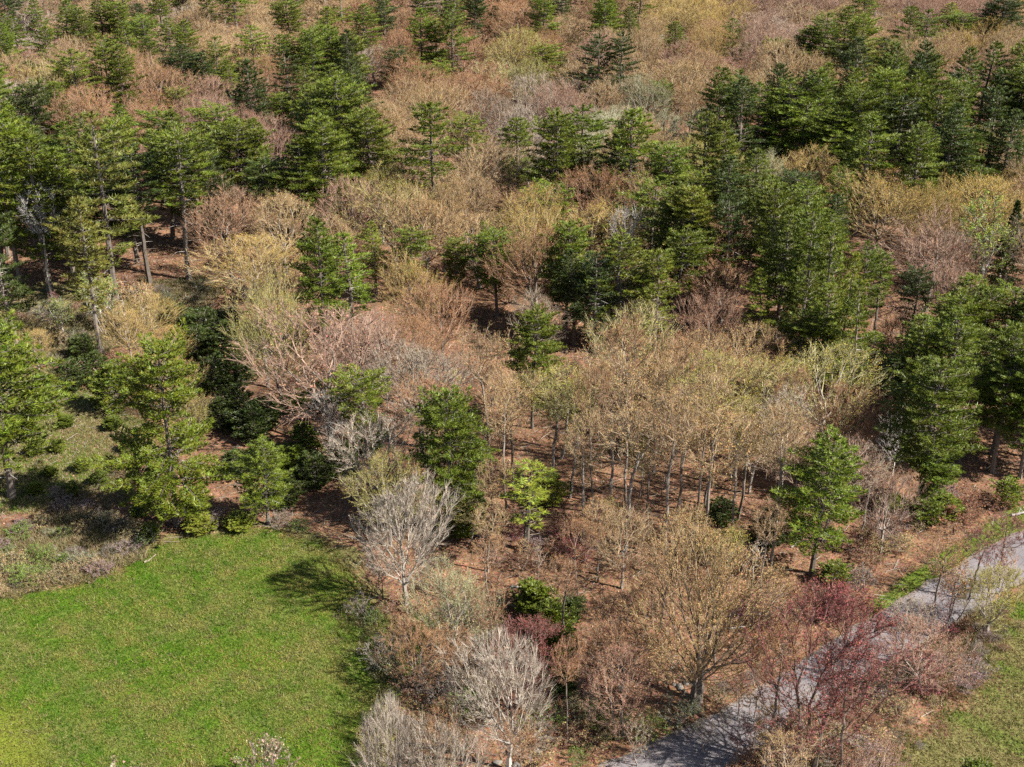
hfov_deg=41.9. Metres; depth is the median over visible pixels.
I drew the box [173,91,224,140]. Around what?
maple tree
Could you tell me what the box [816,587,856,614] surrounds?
shrub
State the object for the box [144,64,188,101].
maple tree
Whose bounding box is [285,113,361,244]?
pine tree
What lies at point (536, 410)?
oak tree
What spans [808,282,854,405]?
pine tree
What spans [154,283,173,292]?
shrub
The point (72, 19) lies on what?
pine tree
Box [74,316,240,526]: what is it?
pine tree
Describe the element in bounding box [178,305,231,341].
young pine
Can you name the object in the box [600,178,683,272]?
pine tree
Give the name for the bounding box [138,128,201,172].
bare tree
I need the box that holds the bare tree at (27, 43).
[7,37,51,63]
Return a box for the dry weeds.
[0,273,1013,766]
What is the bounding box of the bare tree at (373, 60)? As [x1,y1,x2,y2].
[362,53,384,88]
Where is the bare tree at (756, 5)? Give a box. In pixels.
[738,0,777,15]
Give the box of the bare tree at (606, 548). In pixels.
[587,503,661,588]
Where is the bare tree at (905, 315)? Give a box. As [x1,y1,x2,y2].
[890,303,933,334]
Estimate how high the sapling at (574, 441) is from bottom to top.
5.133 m
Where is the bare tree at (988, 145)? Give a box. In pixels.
[966,125,1010,173]
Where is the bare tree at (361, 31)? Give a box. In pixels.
[331,25,382,51]
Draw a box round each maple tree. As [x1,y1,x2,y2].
[0,45,41,78]
[0,63,38,114]
[21,55,87,84]
[25,38,92,65]
[37,89,119,138]
[54,71,132,116]
[57,79,118,140]
[76,113,156,157]
[88,46,160,117]
[97,100,191,166]
[125,2,161,22]
[126,90,181,129]
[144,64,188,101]
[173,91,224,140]
[174,94,235,145]
[181,70,242,121]
[181,93,250,156]
[231,103,268,164]
[233,111,305,159]
[239,49,295,90]
[241,119,297,189]
[243,70,306,119]
[280,36,329,79]
[309,20,363,71]
[311,172,406,258]
[330,0,386,25]
[343,34,376,56]
[346,20,411,40]
[369,27,420,97]
[369,611,462,690]
[370,0,410,14]
[375,53,447,110]
[377,27,434,62]
[379,310,446,406]
[380,64,448,133]
[385,8,425,45]
[385,9,431,29]
[390,368,476,493]
[391,271,475,369]
[392,0,420,10]
[397,132,447,163]
[401,13,454,45]
[417,74,472,122]
[420,694,462,766]
[424,30,499,76]
[427,622,474,719]
[430,11,466,40]
[430,67,497,123]
[438,24,479,66]
[438,106,495,167]
[439,29,488,50]
[454,1,502,47]
[455,60,520,132]
[457,1,490,29]
[457,38,507,94]
[460,0,528,30]
[466,359,506,406]
[466,529,506,604]
[469,583,507,664]
[474,611,594,714]
[476,222,574,329]
[482,31,547,79]
[484,0,531,19]
[484,1,551,35]
[486,9,546,57]
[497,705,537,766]
[505,26,563,76]
[525,78,595,129]
[528,24,568,70]
[537,547,594,627]
[544,162,648,250]
[547,355,590,406]
[550,631,590,742]
[558,511,608,594]
[565,28,614,103]
[571,356,614,512]
[572,578,677,692]
[576,0,627,27]
[601,303,649,460]
[629,405,677,533]
[630,331,763,417]
[636,532,691,628]
[643,54,698,100]
[652,284,749,375]
[658,36,713,75]
[676,259,754,324]
[677,216,753,302]
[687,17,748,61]
[690,56,742,91]
[693,558,756,662]
[724,574,948,766]
[738,17,786,78]
[742,614,809,766]
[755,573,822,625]
[770,363,821,443]
[794,375,893,484]
[815,628,892,766]
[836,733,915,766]
[870,312,919,359]
[874,0,927,31]
[874,19,927,40]
[879,0,921,21]
[892,0,945,20]
[904,24,972,44]
[905,0,943,30]
[907,4,974,30]
[915,256,999,357]
[916,519,970,636]
[928,0,983,21]
[929,1,979,23]
[929,26,982,68]
[957,12,989,39]
[957,521,1011,599]
[963,0,1005,24]
[967,0,988,28]
[989,504,1023,587]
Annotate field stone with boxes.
[493,760,502,764]
[676,683,683,690]
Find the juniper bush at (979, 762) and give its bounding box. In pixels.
[959,756,995,766]
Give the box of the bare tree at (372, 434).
[316,404,441,512]
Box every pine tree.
[0,0,20,34]
[0,13,16,46]
[0,22,28,84]
[0,63,14,109]
[0,68,19,182]
[0,96,51,282]
[0,112,50,248]
[0,131,94,293]
[0,137,21,266]
[0,144,18,256]
[0,209,36,343]
[0,308,78,498]
[1,15,39,68]
[2,0,28,41]
[2,86,43,144]
[3,117,50,229]
[5,116,44,158]
[11,146,87,284]
[12,78,70,144]
[14,81,55,147]
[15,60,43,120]
[24,0,55,43]
[25,25,60,79]
[35,81,79,144]
[37,48,105,121]
[40,119,106,245]
[41,195,110,352]
[44,146,90,230]
[46,109,160,301]
[47,0,80,25]
[48,0,88,45]
[49,113,91,191]
[59,6,97,58]
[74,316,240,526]
[76,126,124,218]
[80,147,131,261]
[81,33,129,115]
[82,112,141,234]
[86,0,116,41]
[90,39,120,80]
[92,156,154,261]
[96,142,170,283]
[100,103,140,191]
[101,0,131,39]
[102,0,132,19]
[102,43,153,112]
[105,21,145,95]
[119,3,152,60]
[126,13,162,64]
[130,143,192,239]
[131,106,188,203]
[136,36,166,95]
[136,121,222,281]
[145,0,180,48]
[145,109,200,247]
[157,43,219,99]
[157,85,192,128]
[158,17,185,67]
[169,0,194,13]
[170,19,207,82]
[180,52,223,103]
[182,99,239,190]
[185,141,235,251]
[195,0,221,34]
[202,117,285,225]
[203,35,245,97]
[211,60,247,108]
[216,0,252,44]
[223,434,293,524]
[225,58,276,139]
[229,24,273,80]
[233,117,274,215]
[235,1,258,29]
[238,152,303,244]
[264,138,331,241]
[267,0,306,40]
[267,34,297,90]
[267,91,297,150]
[268,45,306,137]
[278,33,306,90]
[283,215,347,351]
[284,66,320,129]
[284,71,383,190]
[285,30,319,80]
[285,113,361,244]
[287,0,308,26]
[288,82,333,148]
[292,20,328,85]
[301,25,336,97]
[309,23,350,97]
[310,231,377,346]
[311,62,352,112]
[313,6,345,49]
[321,29,375,88]
[323,363,391,475]
[328,58,370,110]
[330,0,359,32]
[330,29,366,87]
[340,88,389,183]
[340,105,404,219]
[348,3,389,67]
[353,220,388,297]
[368,0,391,35]
[373,0,402,53]
[377,44,415,108]
[388,101,467,228]
[388,224,436,301]
[402,7,447,70]
[402,383,500,525]
[406,63,440,118]
[407,0,443,42]
[422,18,450,77]
[430,60,456,96]
[433,0,467,27]
[434,3,479,94]
[438,232,473,306]
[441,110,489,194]
[461,0,489,60]
[462,221,523,316]
[477,5,512,47]
[495,117,543,202]
[500,302,567,428]
[500,457,558,552]
[518,106,592,217]
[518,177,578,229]
[523,0,559,30]
[524,0,561,42]
[525,42,571,102]
[532,218,600,332]
[543,249,592,345]
[550,51,573,96]
[551,0,571,44]
[556,104,623,224]
[565,251,623,352]
[566,33,618,123]
[578,0,602,22]
[582,0,626,70]
[590,106,668,227]
[591,0,624,36]
[593,129,644,210]
[593,228,668,345]
[598,31,644,125]
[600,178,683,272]
[617,6,640,51]
[618,248,682,351]
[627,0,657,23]
[630,82,649,112]
[639,140,695,210]
[640,180,723,305]
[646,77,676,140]
[660,21,688,59]
[661,184,728,311]
[664,224,721,327]
[666,165,730,219]
[684,110,734,205]
[694,66,743,155]
[697,120,743,228]
[698,192,756,314]
[708,154,759,252]
[709,69,753,150]
[716,75,768,187]
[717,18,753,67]
[727,147,777,236]
[730,174,776,269]
[737,179,812,312]
[737,267,777,353]
[742,81,788,158]
[742,174,785,257]
[753,87,800,175]
[754,63,797,165]
[755,205,814,341]
[760,76,831,168]
[760,215,781,276]
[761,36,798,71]
[764,424,870,575]
[765,95,834,172]
[765,261,826,391]
[767,180,836,286]
[771,201,841,337]
[771,243,846,324]
[775,306,853,403]
[776,166,824,213]
[784,103,886,202]
[785,24,828,69]
[786,69,827,136]
[794,177,824,228]
[795,67,841,174]
[797,12,842,70]
[797,222,860,326]
[800,78,845,141]
[807,208,848,273]
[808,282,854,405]
[809,62,840,151]
[814,165,859,234]
[818,37,860,78]
[823,192,856,276]
[826,5,860,84]
[829,82,888,201]
[830,278,875,421]
[832,66,871,142]
[834,11,885,72]
[834,35,874,103]
[834,251,873,384]
[836,113,911,235]
[842,89,877,183]
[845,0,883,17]
[847,30,883,82]
[848,330,891,389]
[850,239,888,342]
[855,245,896,338]
[860,73,892,152]
[861,64,915,187]
[863,37,898,73]
[865,40,910,142]
[868,52,908,110]
[868,92,931,192]
[872,354,987,497]
[873,355,914,424]
[874,36,910,62]
[875,312,947,400]
[886,5,923,62]
[887,121,954,237]
[891,325,939,401]
[892,69,935,177]
[894,54,933,170]
[895,261,942,360]
[902,79,971,196]
[902,305,982,425]
[905,39,940,120]
[908,49,949,100]
[910,448,964,508]
[911,9,951,51]
[912,288,997,366]
[919,102,980,222]
[927,71,983,166]
[933,117,1001,219]
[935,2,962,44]
[936,271,994,354]
[937,74,978,140]
[941,11,985,53]
[944,46,985,128]
[949,356,1005,464]
[955,319,1023,455]
[961,284,1009,387]
[966,84,1020,211]
[967,350,1023,473]
[969,40,1018,127]
[976,0,1023,49]
[977,66,1023,143]
[980,108,1023,216]
[982,277,1023,365]
[985,63,1023,165]
[986,199,1023,291]
[987,346,1023,479]
[989,38,1023,156]
[995,290,1023,349]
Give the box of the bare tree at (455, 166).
[410,161,498,219]
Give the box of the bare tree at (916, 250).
[855,217,978,283]
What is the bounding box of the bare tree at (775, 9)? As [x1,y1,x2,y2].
[757,0,809,21]
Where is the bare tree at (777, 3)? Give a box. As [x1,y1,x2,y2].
[763,0,807,21]
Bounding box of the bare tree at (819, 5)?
[798,0,838,30]
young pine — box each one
[23,439,45,455]
[46,356,92,391]
[48,438,66,452]
[59,480,81,497]
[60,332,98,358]
[70,456,91,472]
[78,349,108,383]
[85,363,131,414]
[88,469,108,484]
[94,357,135,391]
[118,438,129,454]
[129,504,145,518]
[137,520,164,540]
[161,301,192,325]
[174,324,216,358]
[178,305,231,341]
[189,352,239,393]
[199,396,240,433]
[201,318,251,356]
[212,307,247,331]
[212,345,261,389]
[214,382,256,428]
[218,448,256,480]
[223,323,262,358]
[223,399,276,442]
[246,436,287,475]
[249,393,283,427]
[260,469,308,508]
[276,444,313,479]
[279,388,315,418]
[285,421,325,451]
[292,448,338,490]
[300,380,338,410]
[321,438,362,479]
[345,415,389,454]
[391,348,428,381]
[432,495,485,538]
[453,474,490,506]
[531,469,573,506]
[563,390,601,417]
[618,419,652,453]
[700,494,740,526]
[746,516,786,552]
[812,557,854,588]
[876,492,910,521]
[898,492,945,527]
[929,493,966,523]
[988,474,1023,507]
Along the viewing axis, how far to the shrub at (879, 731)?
104.29 m
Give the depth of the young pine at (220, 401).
149.69 m
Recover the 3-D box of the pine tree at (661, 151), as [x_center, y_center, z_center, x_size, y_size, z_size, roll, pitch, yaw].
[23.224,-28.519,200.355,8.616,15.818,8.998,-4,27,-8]
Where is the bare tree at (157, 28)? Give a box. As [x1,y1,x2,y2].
[135,25,180,61]
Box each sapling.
[47,292,58,312]
[56,326,70,354]
[345,411,376,463]
[358,457,376,487]
[369,466,406,513]
[443,346,467,381]
[445,367,465,420]
[480,414,497,444]
[502,327,523,373]
[517,538,532,570]
[532,544,546,578]
[553,512,572,535]
[556,350,584,397]
[569,428,582,448]
[574,666,592,702]
[575,453,601,502]
[583,691,602,718]
[588,393,609,443]
[594,520,613,565]
[596,489,622,538]
[597,437,606,457]
[603,496,624,540]
[604,338,630,394]
[609,490,643,543]
[616,553,631,593]
[623,712,651,765]
[628,445,652,498]
[631,389,657,427]
[639,344,659,383]
[642,562,669,614]
[642,706,661,741]
[653,502,696,569]
[665,414,699,463]
[695,713,718,753]
[718,701,733,735]
[727,717,755,763]
[729,673,748,705]
[729,675,752,720]
[730,454,738,487]
[738,692,770,757]
[741,538,768,593]
[746,674,767,721]
[751,699,793,766]
[762,691,781,730]
[769,439,793,488]
[769,671,794,727]
[784,697,818,766]
[789,429,811,487]
[794,682,820,718]
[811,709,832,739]
[812,406,830,439]
[820,494,834,542]
[884,618,907,662]
[905,611,925,651]
[913,603,929,633]
[929,583,954,638]
[939,561,970,630]
[941,554,977,624]
[952,567,979,620]
[977,543,1013,599]
[977,578,998,615]
[990,542,1018,594]
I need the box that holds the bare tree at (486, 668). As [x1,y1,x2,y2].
[432,625,559,766]
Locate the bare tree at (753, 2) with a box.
[723,0,773,18]
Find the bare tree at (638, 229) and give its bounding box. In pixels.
[584,203,654,279]
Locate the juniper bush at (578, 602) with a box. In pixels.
[556,592,587,620]
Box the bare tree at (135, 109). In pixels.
[106,93,156,180]
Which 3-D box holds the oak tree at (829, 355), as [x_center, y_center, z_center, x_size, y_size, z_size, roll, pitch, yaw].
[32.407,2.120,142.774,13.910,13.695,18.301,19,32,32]
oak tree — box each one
[0,45,52,96]
[13,54,93,107]
[30,44,93,62]
[35,45,92,112]
[38,3,103,32]
[43,18,98,44]
[48,33,97,71]
[79,0,110,17]
[80,17,153,41]
[81,33,131,59]
[87,38,127,66]
[88,0,155,21]
[97,45,147,86]
[111,0,155,14]
[125,10,164,30]
[132,0,186,20]
[138,48,179,83]
[156,6,219,30]
[161,387,211,426]
[162,34,218,61]
[167,4,218,36]
[170,0,214,23]
[172,228,302,301]
[177,30,215,61]
[187,15,236,49]
[196,1,254,27]
[199,43,255,99]
[200,31,241,73]
[215,1,238,27]
[223,285,323,416]
[244,171,299,230]
[245,189,317,274]
[289,24,342,58]
[300,0,356,23]
[300,287,336,315]
[336,445,441,546]
[341,145,407,204]
[344,158,409,241]
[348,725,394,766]
[349,336,483,444]
[354,95,413,182]
[377,76,453,130]
[378,100,421,148]
[378,118,450,178]
[380,180,477,287]
[381,48,444,80]
[392,80,475,135]
[397,553,505,655]
[409,170,475,271]
[418,0,448,32]
[427,209,525,288]
[430,171,501,243]
[443,496,489,543]
[448,319,506,458]
[469,495,514,572]
[476,360,530,517]
[476,454,515,552]
[482,23,558,101]
[485,355,548,486]
[498,52,551,106]
[510,360,584,471]
[522,359,601,459]
[529,13,593,51]
[542,374,615,497]
[545,50,599,73]
[551,58,629,112]
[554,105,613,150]
[558,6,588,31]
[559,18,596,45]
[559,406,614,535]
[567,37,586,50]
[571,337,653,493]
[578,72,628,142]
[581,494,622,574]
[583,25,634,72]
[590,403,682,553]
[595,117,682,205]
[597,370,666,506]
[601,43,651,105]
[602,13,671,43]
[604,111,666,163]
[612,515,819,706]
[617,0,656,23]
[617,1,665,24]
[617,67,679,118]
[622,17,663,79]
[624,57,715,126]
[630,347,689,472]
[631,20,675,66]
[634,326,738,441]
[635,32,691,67]
[635,387,707,556]
[642,377,715,515]
[649,362,702,489]
[657,0,680,13]
[659,77,715,139]
[664,390,767,563]
[665,348,750,504]
[668,129,711,171]
[669,498,715,580]
[672,48,728,119]
[672,367,742,539]
[678,139,741,200]
[687,151,755,205]
[689,316,768,481]
[691,62,767,97]
[698,523,751,593]
[708,354,776,448]
[709,65,763,128]
[713,317,808,409]
[714,401,765,540]
[716,389,778,519]
[738,352,814,460]
[745,70,796,130]
[746,401,816,520]
[746,497,788,586]
[750,35,821,79]
[750,41,834,78]
[750,68,831,119]
[750,722,825,766]
[753,396,818,564]
[755,378,820,523]
[767,338,891,436]
[849,441,899,535]
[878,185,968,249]
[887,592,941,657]
[932,227,998,289]
[971,272,990,292]
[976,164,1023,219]
[977,23,1023,49]
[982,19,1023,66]
[982,41,1023,82]
[984,130,1023,201]
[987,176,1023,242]
[997,214,1023,266]
[1005,7,1023,36]
[1005,153,1023,198]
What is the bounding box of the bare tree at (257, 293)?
[216,261,305,387]
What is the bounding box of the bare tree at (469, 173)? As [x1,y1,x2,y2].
[431,152,499,233]
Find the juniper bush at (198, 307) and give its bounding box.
[180,306,218,329]
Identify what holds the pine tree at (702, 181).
on the ground at (350, 554)
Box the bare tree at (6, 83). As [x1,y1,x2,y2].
[0,77,46,124]
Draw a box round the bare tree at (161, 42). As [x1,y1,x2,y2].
[135,37,186,66]
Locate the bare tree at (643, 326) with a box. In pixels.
[582,295,684,407]
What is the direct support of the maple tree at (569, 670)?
on the ground at (350, 554)
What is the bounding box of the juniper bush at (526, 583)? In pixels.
[509,576,547,609]
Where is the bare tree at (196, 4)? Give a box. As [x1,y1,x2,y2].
[181,0,213,34]
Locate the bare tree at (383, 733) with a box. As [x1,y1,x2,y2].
[343,690,434,766]
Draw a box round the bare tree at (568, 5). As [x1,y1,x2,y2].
[552,0,577,26]
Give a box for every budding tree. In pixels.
[13,326,54,369]
[95,301,164,356]
[120,291,187,334]
[126,420,173,460]
[127,323,196,376]
[143,357,209,416]
[187,32,248,74]
[202,24,246,44]
[223,20,299,75]
[233,3,290,37]
[235,235,311,329]
[236,0,275,19]
[239,24,296,65]
[247,0,283,23]
[250,5,301,43]
[270,0,329,39]
[296,16,341,41]
[305,0,339,12]
[305,211,377,291]
[325,0,374,27]
[378,245,456,348]
[459,87,526,150]
[481,180,568,287]
[496,206,583,303]
[506,282,573,352]
[542,196,645,280]
[548,44,592,93]
[575,124,612,166]
[576,133,649,210]
[585,101,636,140]
[585,109,637,151]
[607,163,682,253]
[614,71,674,124]
[633,108,682,148]
[634,7,700,31]
[642,125,702,173]
[645,29,692,56]
[647,0,706,23]
[668,105,726,164]
[673,0,723,22]
[673,0,727,33]
[676,45,734,63]
[690,22,742,81]
[692,10,733,50]
[716,0,758,36]
[744,147,787,224]
[771,145,860,197]
[781,140,864,228]
[789,47,852,104]
[792,66,863,115]
[806,6,865,28]
[809,0,855,14]
[821,167,939,263]
[829,18,881,42]
[835,67,869,100]
[837,0,872,22]
[840,22,890,40]
[841,32,890,81]
[842,15,892,38]
[852,153,923,222]
[856,0,891,16]
[875,8,914,34]
[879,29,949,85]
[891,31,969,78]
[893,170,964,259]
[926,167,1023,260]
[934,40,991,96]
[937,24,991,68]
[946,16,1020,50]
[947,126,981,182]
[952,193,1023,275]
[957,561,1023,634]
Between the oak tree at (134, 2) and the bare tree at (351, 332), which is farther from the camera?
the oak tree at (134, 2)
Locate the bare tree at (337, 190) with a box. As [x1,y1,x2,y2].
[295,167,363,220]
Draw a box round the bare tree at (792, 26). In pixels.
[770,22,819,45]
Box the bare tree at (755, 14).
[729,4,792,41]
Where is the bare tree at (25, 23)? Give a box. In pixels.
[0,7,60,53]
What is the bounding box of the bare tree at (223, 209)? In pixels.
[177,183,271,284]
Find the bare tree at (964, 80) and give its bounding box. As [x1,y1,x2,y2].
[929,63,1000,108]
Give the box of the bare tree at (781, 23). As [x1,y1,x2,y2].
[765,16,795,37]
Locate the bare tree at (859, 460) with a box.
[750,431,887,541]
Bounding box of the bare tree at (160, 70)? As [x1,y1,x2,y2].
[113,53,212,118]
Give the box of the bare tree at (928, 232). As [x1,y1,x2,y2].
[890,199,981,311]
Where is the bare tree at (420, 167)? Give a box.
[379,143,434,222]
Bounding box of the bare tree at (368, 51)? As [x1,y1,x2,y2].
[357,45,396,84]
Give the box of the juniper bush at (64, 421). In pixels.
[55,413,75,427]
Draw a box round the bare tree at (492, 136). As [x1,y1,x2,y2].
[456,129,519,182]
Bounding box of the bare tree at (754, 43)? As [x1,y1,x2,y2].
[736,28,772,70]
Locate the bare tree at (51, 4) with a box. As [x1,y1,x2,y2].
[16,0,65,28]
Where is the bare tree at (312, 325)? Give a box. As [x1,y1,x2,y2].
[220,290,424,448]
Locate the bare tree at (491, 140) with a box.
[471,131,543,195]
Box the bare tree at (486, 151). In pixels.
[449,137,537,219]
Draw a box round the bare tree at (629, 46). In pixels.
[592,28,660,75]
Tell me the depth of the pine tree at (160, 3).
307.38 m
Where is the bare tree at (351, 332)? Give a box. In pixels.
[303,308,412,406]
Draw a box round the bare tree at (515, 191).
[465,183,564,234]
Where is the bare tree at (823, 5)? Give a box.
[795,0,845,21]
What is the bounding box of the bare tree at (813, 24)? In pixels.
[792,18,843,39]
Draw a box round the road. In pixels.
[604,532,1023,766]
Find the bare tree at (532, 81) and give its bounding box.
[494,70,574,142]
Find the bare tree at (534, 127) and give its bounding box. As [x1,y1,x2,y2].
[484,121,553,171]
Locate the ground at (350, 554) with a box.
[0,0,1023,766]
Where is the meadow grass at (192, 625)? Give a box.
[0,526,395,766]
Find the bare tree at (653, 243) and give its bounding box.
[642,222,693,278]
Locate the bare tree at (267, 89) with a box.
[224,72,287,118]
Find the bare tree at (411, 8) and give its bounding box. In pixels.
[382,1,427,21]
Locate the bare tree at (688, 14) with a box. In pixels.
[647,0,709,36]
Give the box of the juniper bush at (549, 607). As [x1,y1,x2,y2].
[523,597,581,645]
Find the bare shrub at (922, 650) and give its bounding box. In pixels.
[865,610,981,693]
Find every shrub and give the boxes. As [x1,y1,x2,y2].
[0,537,10,547]
[0,542,16,553]
[0,548,30,574]
[0,571,10,581]
[0,580,9,596]
[2,519,33,540]
[2,558,40,583]
[3,569,41,588]
[6,517,33,533]
[7,578,22,588]
[14,307,35,323]
[19,541,47,559]
[21,306,47,319]
[21,314,37,325]
[23,571,53,591]
[25,331,48,342]
[27,512,50,528]
[28,295,74,318]
[30,542,64,568]
[33,314,61,334]
[34,562,57,579]
[38,310,59,324]
[40,528,56,535]
[42,353,61,364]
[43,559,78,576]
[45,566,65,583]
[47,484,73,499]
[47,526,73,538]
[50,494,77,511]
[54,328,77,343]
[54,546,99,566]
[55,550,70,562]
[58,546,74,553]
[62,555,97,572]
[64,505,95,525]
[68,570,82,580]
[69,301,84,310]
[69,545,87,555]
[70,327,83,334]
[70,522,91,534]
[71,534,89,544]
[75,498,94,509]
[76,311,89,317]
[77,558,114,578]
[83,552,113,569]
[86,297,113,311]
[89,312,110,325]
[89,509,114,521]
[92,504,106,516]
[96,508,126,526]
[99,541,117,557]
[103,526,120,535]
[106,309,132,328]
[108,553,124,564]
[109,271,137,285]
[109,537,144,556]
[110,755,144,766]
[111,525,136,540]
[114,517,129,527]
[115,531,142,547]
[117,278,139,293]
[119,518,151,535]
[122,483,139,496]
[125,282,159,297]
[128,332,148,347]
[130,293,155,308]
[132,523,163,544]
[132,536,151,549]
[138,327,160,342]
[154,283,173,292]
[160,290,178,301]
[162,511,183,522]
[186,292,205,301]
[190,397,211,413]
[192,276,211,290]
[202,507,222,528]
[214,506,225,516]
[222,278,237,287]
[231,285,250,298]
[231,732,300,766]
[239,502,264,519]
[267,508,295,529]
[287,517,311,531]
[341,589,376,620]
[356,630,413,669]
[362,607,384,624]
[374,592,401,614]
[376,649,413,678]
[382,636,439,680]
[382,659,427,696]
[396,591,429,613]
[401,658,450,700]
[406,611,443,637]
[410,628,459,678]
[423,671,470,708]
[429,613,484,654]
[433,685,494,721]
[439,598,466,618]
[439,645,473,665]
[449,619,499,667]
[450,670,482,696]
[454,656,473,674]
[457,601,489,628]
[461,680,493,708]
[467,623,483,644]
[472,587,515,620]
[472,621,526,667]
[476,533,513,553]
[486,552,507,566]
[500,521,530,539]
[504,546,538,569]
[513,721,563,766]
[515,682,549,708]
[515,712,546,733]
[518,534,547,555]
[523,700,566,730]
[524,619,579,666]
[530,718,574,747]
[534,689,569,720]
[536,674,580,700]
[542,521,581,540]
[543,529,574,556]
[552,538,594,565]
[554,691,593,725]
[555,720,590,746]
[557,536,580,550]
[561,716,614,751]
[562,743,591,766]
[563,679,597,700]
[568,695,583,709]
[570,696,616,721]
[573,533,601,555]
[589,716,627,741]
[595,709,619,728]
[600,680,633,707]
[605,719,636,737]
[618,709,646,729]
[628,707,673,744]
[654,689,709,737]
[705,686,730,703]
[711,677,733,692]
[722,673,753,694]
[727,626,782,663]
[727,746,765,766]
[730,594,768,621]
[738,593,771,611]
[742,671,758,684]
[742,745,768,766]
[745,606,781,630]
[754,583,797,612]
[755,729,792,756]
[757,617,809,646]
[757,659,776,676]
[757,741,790,766]
[762,759,781,766]
[775,651,793,664]
[776,711,822,739]
[777,578,801,589]
[777,723,821,754]
[778,639,801,654]
[778,748,796,765]
[793,704,849,734]
[803,735,830,764]
[810,582,833,601]
[810,734,851,766]
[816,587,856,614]
[816,592,857,624]
[816,597,830,609]
[822,578,855,597]
[823,734,862,763]
[824,714,847,740]
[828,708,860,730]
[830,730,866,758]
[833,527,874,554]
[836,762,863,766]
[838,690,864,717]
[844,727,900,766]
[846,563,877,590]
[848,721,896,760]
[849,676,897,708]
[851,547,885,568]
[851,661,899,700]
[853,713,886,735]
[854,695,890,717]
[858,528,891,546]
[860,538,894,562]
[860,567,884,583]
[860,674,896,687]
[861,709,887,727]
[866,521,903,548]
[867,511,915,540]
[870,508,903,526]
[879,728,907,746]
[882,530,920,552]
[883,694,913,721]
[884,509,920,529]
[885,654,902,671]
[889,664,928,686]
[896,644,932,666]
[897,516,928,531]
[901,651,926,670]
[902,726,914,734]
[905,506,928,525]
[907,715,918,724]
[912,653,944,676]
[912,675,944,697]
[914,739,926,749]
[921,669,957,691]
[927,693,944,707]
[928,483,962,504]
[931,499,986,535]
[933,647,951,670]
[936,683,961,699]
[940,622,960,639]
[947,482,994,506]
[948,676,972,694]
[951,494,996,521]
[951,652,976,671]
[951,690,965,700]
[953,617,975,635]
[957,667,983,689]
[963,649,984,659]
[963,655,1001,677]
[966,649,983,662]
[970,639,991,656]
[970,676,984,688]
[971,603,990,618]
[971,621,992,632]
[976,629,995,641]
[980,488,1015,509]
[989,632,1002,641]
[996,643,1010,651]
[1011,618,1023,628]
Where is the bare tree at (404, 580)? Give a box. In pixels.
[347,464,464,605]
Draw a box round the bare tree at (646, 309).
[627,294,664,323]
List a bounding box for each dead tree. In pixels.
[14,181,63,295]
[299,386,346,448]
[607,202,647,302]
[873,415,915,475]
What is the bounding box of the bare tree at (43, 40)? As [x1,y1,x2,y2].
[20,30,69,57]
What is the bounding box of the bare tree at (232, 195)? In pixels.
[186,172,267,249]
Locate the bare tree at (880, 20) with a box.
[871,11,895,29]
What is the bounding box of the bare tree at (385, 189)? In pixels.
[328,173,447,268]
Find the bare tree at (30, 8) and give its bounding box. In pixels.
[16,0,54,21]
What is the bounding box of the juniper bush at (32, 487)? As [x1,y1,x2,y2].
[24,480,45,494]
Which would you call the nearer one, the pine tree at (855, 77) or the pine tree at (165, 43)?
the pine tree at (855, 77)
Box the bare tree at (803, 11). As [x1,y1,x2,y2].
[770,0,834,32]
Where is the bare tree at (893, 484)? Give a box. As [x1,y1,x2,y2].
[850,465,929,552]
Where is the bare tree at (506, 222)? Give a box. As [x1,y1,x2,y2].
[480,208,542,268]
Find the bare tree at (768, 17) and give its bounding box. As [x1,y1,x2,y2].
[741,9,784,29]
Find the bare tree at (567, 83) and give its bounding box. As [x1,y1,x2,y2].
[511,77,591,118]
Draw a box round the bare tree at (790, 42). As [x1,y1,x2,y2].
[752,33,833,72]
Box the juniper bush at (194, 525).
[181,509,219,535]
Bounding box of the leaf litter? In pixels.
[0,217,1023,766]
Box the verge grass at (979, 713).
[866,505,1023,766]
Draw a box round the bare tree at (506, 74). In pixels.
[469,55,541,113]
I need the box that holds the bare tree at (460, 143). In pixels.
[416,113,472,182]
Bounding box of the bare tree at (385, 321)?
[309,309,411,393]
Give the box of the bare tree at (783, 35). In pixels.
[752,28,798,59]
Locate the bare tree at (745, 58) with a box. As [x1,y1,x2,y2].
[719,44,771,86]
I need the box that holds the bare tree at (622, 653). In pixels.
[573,637,673,740]
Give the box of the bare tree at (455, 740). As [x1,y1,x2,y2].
[389,707,491,766]
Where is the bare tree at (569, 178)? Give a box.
[528,140,599,196]
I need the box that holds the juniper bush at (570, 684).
[544,665,580,695]
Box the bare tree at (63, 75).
[38,51,98,96]
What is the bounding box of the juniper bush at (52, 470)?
[40,464,58,476]
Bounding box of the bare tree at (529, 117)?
[489,100,558,186]
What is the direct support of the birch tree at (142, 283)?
on the ground at (350, 554)
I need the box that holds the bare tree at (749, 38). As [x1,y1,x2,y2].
[722,26,776,59]
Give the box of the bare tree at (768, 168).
[742,155,790,189]
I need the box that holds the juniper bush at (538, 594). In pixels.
[514,579,563,622]
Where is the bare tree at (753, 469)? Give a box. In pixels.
[721,397,803,493]
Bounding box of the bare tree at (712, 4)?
[689,0,740,12]
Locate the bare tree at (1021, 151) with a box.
[1003,127,1023,193]
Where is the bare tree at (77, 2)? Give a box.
[54,0,113,18]
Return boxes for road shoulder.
[598,530,1023,766]
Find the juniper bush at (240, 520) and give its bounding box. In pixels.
[220,508,258,531]
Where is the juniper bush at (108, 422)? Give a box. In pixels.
[101,414,122,429]
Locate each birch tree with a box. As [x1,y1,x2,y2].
[46,298,74,330]
[72,268,106,318]
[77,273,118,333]
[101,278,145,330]
[129,280,154,322]
[953,189,1009,275]
[968,216,1021,279]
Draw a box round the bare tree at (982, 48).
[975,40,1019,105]
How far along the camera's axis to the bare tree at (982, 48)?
260.40 m

